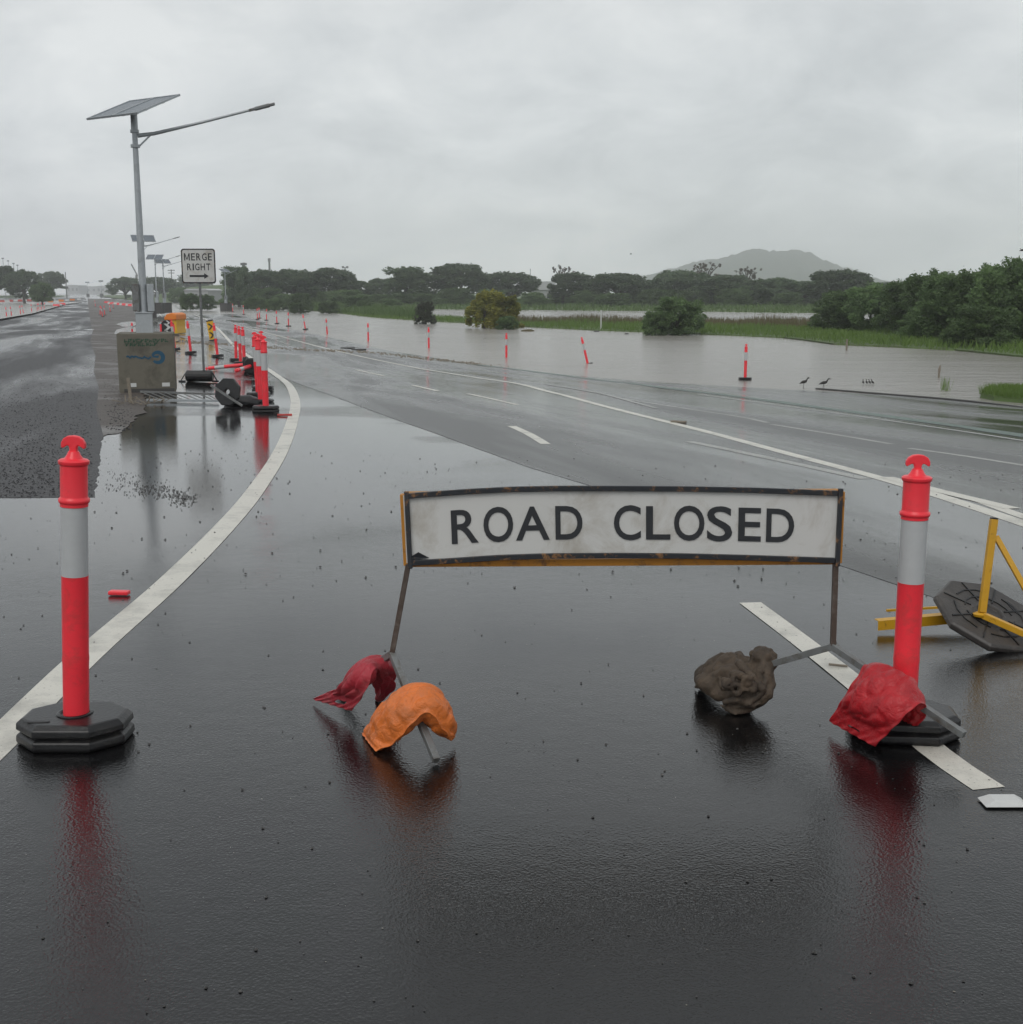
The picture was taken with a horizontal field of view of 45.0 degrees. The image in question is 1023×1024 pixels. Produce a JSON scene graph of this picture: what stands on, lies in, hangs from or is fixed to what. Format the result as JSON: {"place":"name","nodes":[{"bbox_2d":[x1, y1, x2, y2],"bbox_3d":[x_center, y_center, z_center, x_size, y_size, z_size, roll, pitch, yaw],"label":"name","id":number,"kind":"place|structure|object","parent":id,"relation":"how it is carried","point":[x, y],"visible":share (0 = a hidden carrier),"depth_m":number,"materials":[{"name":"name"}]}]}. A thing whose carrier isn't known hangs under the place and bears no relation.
{"place":"outdoors","nodes":[
{"label":"outdoors","id":0,"kind":"place"},
{"bbox_2d":[0,302,78,318],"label":"flood water","id":1,"kind":"structure","parent":0,"point":[15,308],"depth_m":204.90,"materials":[{"name":"liquid"}]},
{"bbox_2d":[28,282,55,304],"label":"round tree","id":2,"kind":"object","parent":1,"relation":"on","point":[41,292],"visible":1,"depth_m":245.04,"materials":[{"name":"green plant"}]},
{"bbox_2d":[88,299,147,435],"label":"dirt verge","id":3,"kind":"structure","parent":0,"point":[103,340],"depth_m":34.07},
{"bbox_2d":[86,94,274,392],"bbox_3d":[-6.124,-4.959,23.025,3.325,5.440,1.600,0,10,3],"label":"solar street light","id":4,"kind":"object","parent":3,"relation":"on","point":[146,355],"visible":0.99,"depth_m":22.96,"materials":[{"name":"metal"}]},
{"bbox_2d":[97,295,171,302],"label":"verge grass","id":5,"kind":"structure","parent":0,"point":[123,297],"depth_m":521.49,"materials":[{"name":"green plant"}]},
{"bbox_2d":[104,276,137,298],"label":"spreading tree","id":6,"kind":"object","parent":5,"relation":"on","point":[123,284],"visible":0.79,"depth_m":409.85,"materials":[{"name":"green plant"}]},
{"bbox_2d":[136,276,182,293],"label":"spreading tree","id":7,"kind":"object","parent":5,"relation":"on","point":[169,283],"visible":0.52,"depth_m":409.33,"materials":[{"name":"green plant"}]},
{"bbox_2d":[0,293,1022,1023],"bbox_3d":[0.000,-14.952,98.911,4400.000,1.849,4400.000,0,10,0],"label":"road","id":8,"kind":"structure","parent":0,"point":[808,815],"depth_m":4.29,"materials":[{"name":"grey asphalt"}]},
{"bbox_2d":[0,297,103,497],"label":"carriageway","id":9,"kind":"structure","parent":8,"relation":"attached to","point":[30,338],"depth_m":22.47,"materials":[{"name":"grey asphalt"}]},
{"bbox_2d":[0,265,22,297],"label":"spreading tree","id":10,"kind":"object","parent":9,"relation":"on","point":[5,270],"visible":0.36,"depth_m":293.18,"materials":[{"name":"green plant"}]},
{"bbox_2d":[1,268,41,302],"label":"spreading tree","id":11,"kind":"object","parent":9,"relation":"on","point":[22,277],"visible":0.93,"depth_m":283.26,"materials":[{"name":"green plant"}]},
{"bbox_2d":[33,271,67,297],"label":"spreading tree","id":12,"kind":"object","parent":9,"relation":"on","point":[56,279],"visible":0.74,"depth_m":411.33,"materials":[{"name":"green plant"}]},
{"bbox_2d":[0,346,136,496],"bbox_3d":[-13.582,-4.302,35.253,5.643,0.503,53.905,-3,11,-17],"label":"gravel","id":13,"kind":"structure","parent":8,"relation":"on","point":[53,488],"depth_m":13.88,"materials":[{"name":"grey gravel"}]},
{"bbox_2d":[16,435,134,752],"bbox_3d":[-1.683,0.295,4.679,0.415,1.176,0.329,0,10,0],"label":"bollard","id":14,"kind":"object","parent":8,"relation":"on","point":[75,721],"visible":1,"depth_m":4.64,"materials":[{"name":"red plastic"}]},
{"bbox_2d":[0,315,300,759],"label":"edge line","id":15,"kind":"object","parent":8,"relation":"on","point":[47,689],"visible":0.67,"depth_m":7.19,"materials":[{"name":"white paint"}]},
{"bbox_2d":[166,287,186,301],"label":"bush","id":16,"kind":"object","parent":8,"relation":"on","point":[176,292],"visible":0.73,"depth_m":323.40,"materials":[{"name":"green plant"}]},
{"bbox_2d":[140,391,218,401],"bbox_3d":[-5.725,-1.978,21.195,1.643,0.107,1.264,0,10,0],"label":"fallen frame","id":17,"kind":"object","parent":8,"relation":"on","point":[186,399],"visible":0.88,"depth_m":21.16,"materials":[{"name":"metal"}]},
{"bbox_2d":[98,425,270,506],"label":"gravel","id":18,"kind":"structure","parent":8,"relation":"on","point":[146,486],"depth_m":10.84,"materials":[{"name":"black gravel"}]},
{"bbox_2d":[178,249,218,381],"bbox_3d":[-6.910,-4.314,27.193,0.901,2.894,0.256,0,10,0],"label":"merge sign","id":19,"kind":"object","parent":8,"relation":"on","point":[198,266],"visible":1,"depth_m":27.00,"materials":[{"name":"white metal"}]},
{"bbox_2d":[210,378,242,406],"bbox_3d":[-4.595,-1.941,20.034,0.518,0.441,0.296,0,10,0],"label":"upended base","id":20,"kind":"object","parent":8,"relation":"on","point":[223,386],"visible":1,"depth_m":20.03,"materials":[{"name":"black rubber"}]},
{"bbox_2d":[234,395,259,405],"bbox_3d":[-4.472,-1.865,20.525,0.627,0.170,0.400,0,10,0],"label":"sandbag","id":21,"kind":"object","parent":8,"relation":"on","point":[247,400],"visible":0.66,"depth_m":20.38,"materials":[{"name":"grey fabric"}]},
{"bbox_2d":[246,332,270,397],"bbox_3d":[-4.616,-2.664,22.372,0.415,1.178,0.329,-2,10,1],"label":"bollard","id":22,"kind":"object","parent":8,"relation":"on","point":[254,393],"visible":0.48,"depth_m":22.31,"materials":[{"name":"red plastic"}]},
{"bbox_2d":[255,334,273,404],"bbox_3d":[-4.186,-2.366,20.531,0.415,1.178,0.329,1,10,9],"label":"bollard","id":23,"kind":"object","parent":8,"relation":"on","point":[258,362],"visible":0.76,"depth_m":20.48,"materials":[{"name":"red plastic"}]},
{"bbox_2d":[252,336,279,412],"bbox_3d":[-3.837,-2.145,19.214,0.415,1.178,0.329,-2,10,-9],"label":"bollard","id":24,"kind":"object","parent":8,"relation":"on","point":[265,407],"visible":1,"depth_m":19.17,"materials":[{"name":"red plastic"}]},
{"bbox_2d":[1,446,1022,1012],"bbox_3d":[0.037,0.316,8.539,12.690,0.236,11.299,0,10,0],"label":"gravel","id":25,"kind":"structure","parent":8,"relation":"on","point":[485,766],"depth_m":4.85,"materials":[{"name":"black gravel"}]},
{"bbox_2d":[125,300,1022,604],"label":"carriageway","id":26,"kind":"structure","parent":8,"relation":"attached to","point":[603,446],"depth_m":17.44,"materials":[{"name":"grey asphalt"}]},
{"bbox_2d":[130,235,178,317],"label":"solar street light","id":27,"kind":"object","parent":26,"relation":"on","point":[149,238],"visible":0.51,"depth_m":116.10,"materials":[{"name":"metal"}]},
{"bbox_2d":[146,255,179,313],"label":"solar street light","id":28,"kind":"object","parent":26,"relation":"on","point":[160,308],"visible":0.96,"depth_m":142.42,"materials":[{"name":"metal"}]},
{"bbox_2d":[155,259,180,312],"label":"solar street light","id":29,"kind":"object","parent":26,"relation":"on","point":[168,307],"visible":0.69,"depth_m":148.56,"materials":[{"name":"metal"}]},
{"bbox_2d":[164,312,185,333],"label":"orange barrier","id":30,"kind":"object","parent":26,"relation":"on","point":[178,319],"visible":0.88,"depth_m":71.00,"materials":[{"name":"plastic"}]},
{"bbox_2d":[219,265,256,306],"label":"round tree","id":31,"kind":"object","parent":26,"relation":"on","point":[237,283],"visible":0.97,"depth_m":229.73,"materials":[{"name":"green plant"}]},
{"bbox_2d":[175,340,519,366],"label":"flood litter","id":32,"kind":"object","parent":26,"relation":"on","point":[304,349],"visible":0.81,"depth_m":54.95,"materials":[{"name":"brown wood"}]},
{"bbox_2d":[246,327,1022,526],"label":"lane line","id":33,"kind":"object","parent":26,"relation":"on","point":[994,513],"visible":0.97,"depth_m":14.01,"materials":[{"name":"white paint"}]},
{"bbox_2d":[473,364,1022,436],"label":"bicycle lane line","id":34,"kind":"object","parent":26,"relation":"on","point":[947,424],"visible":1,"depth_m":24.42,"materials":[{"name":"white paint"}]},
{"bbox_2d":[684,441,870,478],"bbox_3d":[2.917,-0.624,14.158,0.169,0.080,3.963,-3,11,-18],"label":"lane line","id":35,"kind":"object","parent":26,"relation":"on","point":[794,463],"visible":1,"depth_m":13.76,"materials":[{"name":"white paint"}]},
{"bbox_2d":[698,394,1022,440],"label":"lane line","id":36,"kind":"object","parent":26,"relation":"on","point":[883,419],"visible":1,"depth_m":21.35,"materials":[{"name":"white paint"}]},
{"bbox_2d":[815,388,1022,407],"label":"kerb","id":37,"kind":"structure","parent":26,"relation":"on","point":[972,401],"depth_m":33.74,"materials":[{"name":"concrete"}]},
{"bbox_2d":[881,477,1017,508],"bbox_3d":[3.990,-0.192,11.438,0.188,0.044,2.125,-2,10,-12],"label":"lane line","id":38,"kind":"object","parent":26,"relation":"on","point":[984,501],"visible":0.82,"depth_m":11.09,"materials":[{"name":"white paint"}]},
{"bbox_2d":[980,393,1022,402],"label":"grass island","id":39,"kind":"structure","parent":26,"relation":"on","point":[1003,399],"depth_m":32.71,"materials":[{"name":"green plant"}]},
{"bbox_2d":[336,485,966,762],"bbox_3d":[0.450,0.369,4.866,2.413,0.958,0.913,0,10,0],"label":"road closed sign","id":40,"kind":"object","parent":8,"relation":"on","point":[586,525],"visible":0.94,"depth_m":4.81,"materials":[{"name":"white metal"}]},
{"bbox_2d":[313,655,395,710],"bbox_3d":[-0.605,0.684,5.059,0.278,0.270,0.442,-6,12,-31],"label":"sandbag","id":41,"kind":"object","parent":40,"relation":"hanging from","point":[377,672],"visible":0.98,"depth_m":4.92,"materials":[{"name":"red fabric"}]},
{"bbox_2d":[362,682,456,751],"bbox_3d":[-0.415,0.762,4.658,0.412,0.259,0.214,3,11,18],"label":"sandbag","id":42,"kind":"object","parent":40,"relation":"on","point":[400,713],"visible":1,"depth_m":4.58,"materials":[{"name":"orange fabric"}]},
{"bbox_2d":[829,662,926,746],"bbox_3d":[1.404,0.720,4.675,0.309,0.282,0.344,0,10,0],"label":"sandbag","id":43,"kind":"object","parent":40,"relation":"on","point":[878,702],"visible":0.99,"depth_m":4.60,"materials":[{"name":"red fabric"}]},
{"bbox_2d":[694,646,776,714],"bbox_3d":[0.940,0.681,5.164,0.333,0.253,0.410,0,10,0],"label":"sandbag","id":44,"kind":"object","parent":8,"relation":"on","point":[737,682],"visible":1,"depth_m":5.07,"materials":[{"name":"brown fabric"}]},
{"bbox_2d":[740,602,1004,789],"bbox_3d":[1.490,0.734,5.601,0.151,0.011,2.679,-1,10,-7],"label":"lane line","id":45,"kind":"object","parent":8,"relation":"on","point":[950,762],"visible":0.72,"depth_m":5.57,"materials":[{"name":"white paint"}]},
{"bbox_2d":[848,454,960,745],"bbox_3d":[1.535,0.322,4.760,0.415,1.096,0.329,1,10,7],"label":"bollard","id":46,"kind":"object","parent":8,"relation":"on","point":[914,513],"visible":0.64,"depth_m":4.70,"materials":[{"name":"red plastic"}]},
{"bbox_2d":[875,517,1022,636],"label":"sign stand","id":47,"kind":"object","parent":8,"relation":"on","point":[932,619],"visible":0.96,"depth_m":6.06,"materials":[{"name":"yellow paint"}]},
{"bbox_2d":[933,581,1022,651],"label":"ballast base","id":48,"kind":"object","parent":8,"relation":"on","point":[956,603],"visible":0.88,"depth_m":6.12,"materials":[{"name":"grey rubber"}]},
{"bbox_2d":[978,794,1022,806],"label":"road stud","id":49,"kind":"object","parent":8,"relation":"on","point":[1001,800],"visible":1,"depth_m":4.14,"materials":[{"name":"white paint"}]},
{"bbox_2d":[0,0,1022,292],"label":"sky","id":50,"kind":"structure","parent":0,"point":[883,139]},
{"bbox_2d":[117,293,1022,405],"bbox_3d":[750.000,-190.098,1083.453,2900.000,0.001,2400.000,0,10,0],"label":"flood water","id":51,"kind":"structure","parent":0,"point":[775,363],"depth_m":56.19,"materials":[{"name":"liquid"}]},
{"bbox_2d":[178,293,198,310],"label":"bush","id":52,"kind":"object","parent":51,"relation":"on","point":[187,301],"visible":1,"depth_m":186.63,"materials":[{"name":"green plant"}]},
{"bbox_2d":[196,294,218,309],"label":"bush","id":53,"kind":"object","parent":51,"relation":"on","point":[207,299],"visible":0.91,"depth_m":186.79,"materials":[{"name":"green plant"}]},
{"bbox_2d":[241,297,266,309],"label":"bush","id":54,"kind":"object","parent":51,"relation":"on","point":[255,303],"visible":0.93,"depth_m":196.31,"materials":[{"name":"green plant"}]},
{"bbox_2d":[246,268,286,296],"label":"spreading tree","id":55,"kind":"object","parent":51,"relation":"on","point":[261,278],"visible":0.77,"depth_m":243.50,"materials":[{"name":"green plant"}]},
{"bbox_2d":[264,299,285,310],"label":"bush","id":56,"kind":"object","parent":51,"relation":"on","point":[271,304],"visible":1,"depth_m":186.72,"materials":[{"name":"green plant"}]},
{"bbox_2d":[287,302,310,313],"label":"bush","id":57,"kind":"object","parent":51,"relation":"on","point":[293,307],"visible":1,"depth_m":162.28,"materials":[{"name":"green plant"}]},
{"bbox_2d":[294,267,359,297],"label":"spreading tree","id":58,"kind":"object","parent":51,"relation":"on","point":[330,278],"visible":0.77,"depth_m":252.22,"materials":[{"name":"green plant"}]},
{"bbox_2d":[317,301,339,313],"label":"bush","id":59,"kind":"object","parent":51,"relation":"on","point":[326,306],"visible":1,"depth_m":162.24,"materials":[{"name":"green plant"}]},
{"bbox_2d":[324,289,369,304],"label":"bush","id":60,"kind":"object","parent":51,"relation":"on","point":[339,295],"visible":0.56,"depth_m":223.66,"materials":[{"name":"green plant"}]},
{"bbox_2d":[412,300,436,323],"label":"grey bush","id":61,"kind":"object","parent":51,"relation":"in","point":[420,309],"visible":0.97,"depth_m":110.17,"materials":[{"name":"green plant"}]},
{"bbox_2d":[464,288,501,328],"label":"yellowing tree","id":62,"kind":"object","parent":51,"relation":"in","point":[482,307],"visible":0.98,"depth_m":97.07,"materials":[{"name":"green plant"}]},
{"bbox_2d":[494,316,518,329],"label":"bush","id":63,"kind":"object","parent":51,"relation":"on","point":[508,322],"visible":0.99,"depth_m":94.53,"materials":[{"name":"green plant"}]},
{"bbox_2d":[491,292,524,327],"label":"yellowing tree","id":64,"kind":"object","parent":51,"relation":"in","point":[511,303],"visible":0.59,"depth_m":99.07,"materials":[{"name":"green plant"}]},
{"bbox_2d":[641,310,671,335],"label":"bush","id":65,"kind":"object","parent":51,"relation":"on","point":[652,321],"visible":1,"depth_m":81.69,"materials":[{"name":"green plant"}]},
{"bbox_2d":[652,296,707,335],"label":"bush","id":66,"kind":"object","parent":51,"relation":"on","point":[682,311],"visible":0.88,"depth_m":82.17,"materials":[{"name":"green plant"}]},
{"bbox_2d":[376,293,867,313],"bbox_3d":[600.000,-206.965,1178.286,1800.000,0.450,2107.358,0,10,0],"label":"field","id":67,"kind":"structure","parent":0,"point":[531,308],"depth_m":190.54,"materials":[{"name":"green plant"}]},
{"bbox_2d":[184,289,221,300],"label":"shed","id":68,"kind":"structure","parent":67,"relation":"on","point":[216,293],"depth_m":296.68,"materials":[{"name":"metal"}]},
{"bbox_2d":[352,280,379,294],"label":"round tree","id":69,"kind":"object","parent":67,"relation":"on","point":[369,288],"visible":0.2,"depth_m":263.70,"materials":[{"name":"green plant"}]},
{"bbox_2d":[381,266,434,297],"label":"round tree","id":70,"kind":"object","parent":67,"relation":"on","point":[412,280],"visible":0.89,"depth_m":252.39,"materials":[{"name":"green plant"}]},
{"bbox_2d":[410,293,444,305],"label":"bush","id":71,"kind":"object","parent":67,"relation":"on","point":[431,297],"visible":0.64,"depth_m":234.09,"materials":[{"name":"green plant"}]},
{"bbox_2d":[435,287,475,304],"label":"bush","id":72,"kind":"object","parent":67,"relation":"on","point":[456,295],"visible":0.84,"depth_m":248.07,"materials":[{"name":"green plant"}]},
{"bbox_2d":[428,263,491,296],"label":"spreading tree","id":73,"kind":"object","parent":67,"relation":"on","point":[474,278],"visible":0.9,"depth_m":257.18,"materials":[{"name":"green plant"}]},
{"bbox_2d":[478,271,541,296],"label":"spreading tree","id":74,"kind":"object","parent":67,"relation":"on","point":[506,281],"visible":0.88,"depth_m":272.51,"materials":[{"name":"green plant"}]},
{"bbox_2d":[521,294,546,306],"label":"bush","id":75,"kind":"object","parent":67,"relation":"on","point":[536,299],"visible":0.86,"depth_m":220.89,"materials":[{"name":"green plant"}]},
{"bbox_2d":[546,271,593,302],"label":"spreading tree","id":76,"kind":"object","parent":67,"relation":"on","point":[564,281],"visible":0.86,"depth_m":238.35,"materials":[{"name":"green plant"}]},
{"bbox_2d":[589,293,637,306],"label":"bush","id":77,"kind":"object","parent":67,"relation":"on","point":[618,299],"visible":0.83,"depth_m":220.59,"materials":[{"name":"green plant"}]},
{"bbox_2d":[582,272,654,298],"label":"spreading tree","id":78,"kind":"object","parent":67,"relation":"on","point":[616,283],"visible":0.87,"depth_m":233.06,"materials":[{"name":"green plant"}]},
{"bbox_2d":[637,289,665,306],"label":"bush","id":79,"kind":"object","parent":67,"relation":"on","point":[651,296],"visible":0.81,"depth_m":221.59,"materials":[{"name":"green plant"}]},
{"bbox_2d":[646,269,714,302],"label":"spreading tree","id":80,"kind":"object","parent":67,"relation":"on","point":[667,280],"visible":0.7,"depth_m":232.77,"materials":[{"name":"green plant"}]},
{"bbox_2d":[686,274,760,301],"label":"spreading tree","id":81,"kind":"object","parent":67,"relation":"on","point":[723,281],"visible":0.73,"depth_m":227.43,"materials":[{"name":"green plant"}]},
{"bbox_2d":[748,277,803,303],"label":"spreading tree","id":82,"kind":"object","parent":67,"relation":"on","point":[770,285],"visible":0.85,"depth_m":227.82,"materials":[{"name":"green plant"}]},
{"bbox_2d":[765,292,807,305],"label":"bush","id":83,"kind":"object","parent":67,"relation":"on","point":[786,298],"visible":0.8,"depth_m":222.33,"materials":[{"name":"green plant"}]},
{"bbox_2d":[803,268,876,303],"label":"spreading tree","id":84,"kind":"object","parent":67,"relation":"on","point":[834,280],"visible":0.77,"depth_m":208.38,"materials":[{"name":"green plant"}]},
{"bbox_2d":[228,301,1022,356],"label":"grass bank","id":85,"kind":"structure","parent":0,"point":[913,346],"depth_m":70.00,"materials":[{"name":"green plant"}]},
{"bbox_2d":[268,268,323,298],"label":"spreading tree","id":86,"kind":"object","parent":85,"relation":"on","point":[292,278],"visible":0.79,"depth_m":247.72,"materials":[{"name":"green plant"}]},
{"bbox_2d":[284,293,315,309],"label":"bush","id":87,"kind":"object","parent":85,"relation":"on","point":[296,297],"visible":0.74,"depth_m":186.44,"materials":[{"name":"green plant"}]},
{"bbox_2d":[277,300,426,318],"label":"grass","id":88,"kind":"structure","parent":85,"relation":"on","point":[395,310],"depth_m":151.73,"materials":[{"name":"green plant"}]},
{"bbox_2d":[342,295,374,307],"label":"bush","id":89,"kind":"object","parent":85,"relation":"on","point":[357,300],"visible":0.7,"depth_m":186.33,"materials":[{"name":"green plant"}]},
{"bbox_2d":[516,313,810,326],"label":"reeds","id":90,"kind":"object","parent":85,"relation":"on","point":[790,320],"visible":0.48,"depth_m":106.22,"materials":[{"name":"green plant"}]},
{"bbox_2d":[806,289,863,329],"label":"bush","id":91,"kind":"object","parent":85,"relation":"on","point":[827,311],"visible":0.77,"depth_m":89.81,"materials":[{"name":"green plant"}]},
{"bbox_2d":[835,281,903,330],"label":"bush","id":92,"kind":"object","parent":85,"relation":"on","point":[866,300],"visible":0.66,"depth_m":87.71,"materials":[{"name":"green plant"}]},
{"bbox_2d":[869,278,920,330],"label":"leafy tree","id":93,"kind":"object","parent":85,"relation":"on","point":[892,309],"visible":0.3,"depth_m":82.37,"materials":[{"name":"green plant"}]},
{"bbox_2d":[894,305,946,338],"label":"bush","id":94,"kind":"object","parent":85,"relation":"on","point":[905,331],"visible":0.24,"depth_m":72.60,"materials":[{"name":"green plant"}]},
{"bbox_2d":[898,268,955,320],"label":"leafy tree","id":95,"kind":"object","parent":85,"relation":"on","point":[908,297],"visible":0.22,"depth_m":78.56,"materials":[{"name":"green plant"}]},
{"bbox_2d":[908,271,971,336],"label":"leafy tree","id":96,"kind":"object","parent":85,"relation":"on","point":[932,307],"visible":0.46,"depth_m":70.45,"materials":[{"name":"green plant"}]},
{"bbox_2d":[947,262,1001,341],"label":"leafy tree","id":97,"kind":"object","parent":85,"relation":"on","point":[963,280],"visible":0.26,"depth_m":68.80,"materials":[{"name":"green plant"}]},
{"bbox_2d":[935,304,1018,346],"bbox_3d":[23.838,-9.487,63.300,4.085,2.374,3.740,4,11,20],"label":"bush","id":98,"kind":"object","parent":85,"relation":"on","point":[970,323],"visible":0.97,"depth_m":62.63,"materials":[{"name":"green plant"}]},
{"bbox_2d":[961,263,1022,338],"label":"leafy tree","id":99,"kind":"object","parent":85,"relation":"on","point":[986,279],"visible":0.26,"depth_m":66.39,"materials":[{"name":"green plant"}]},
{"bbox_2d":[991,255,1022,332],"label":"leafy tree","id":100,"kind":"object","parent":85,"relation":"on","point":[1012,300],"visible":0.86,"depth_m":64.71,"materials":[{"name":"green plant"}]},
{"bbox_2d":[642,249,899,282],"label":"hill","id":101,"kind":"structure","parent":0,"point":[798,265],"depth_m":2036.28,"materials":[{"name":"grey"}]},
{"bbox_2d":[977,381,1022,398],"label":"grass","id":102,"kind":"structure","parent":0,"point":[1008,389],"depth_m":33.51,"materials":[{"name":"green plant"}]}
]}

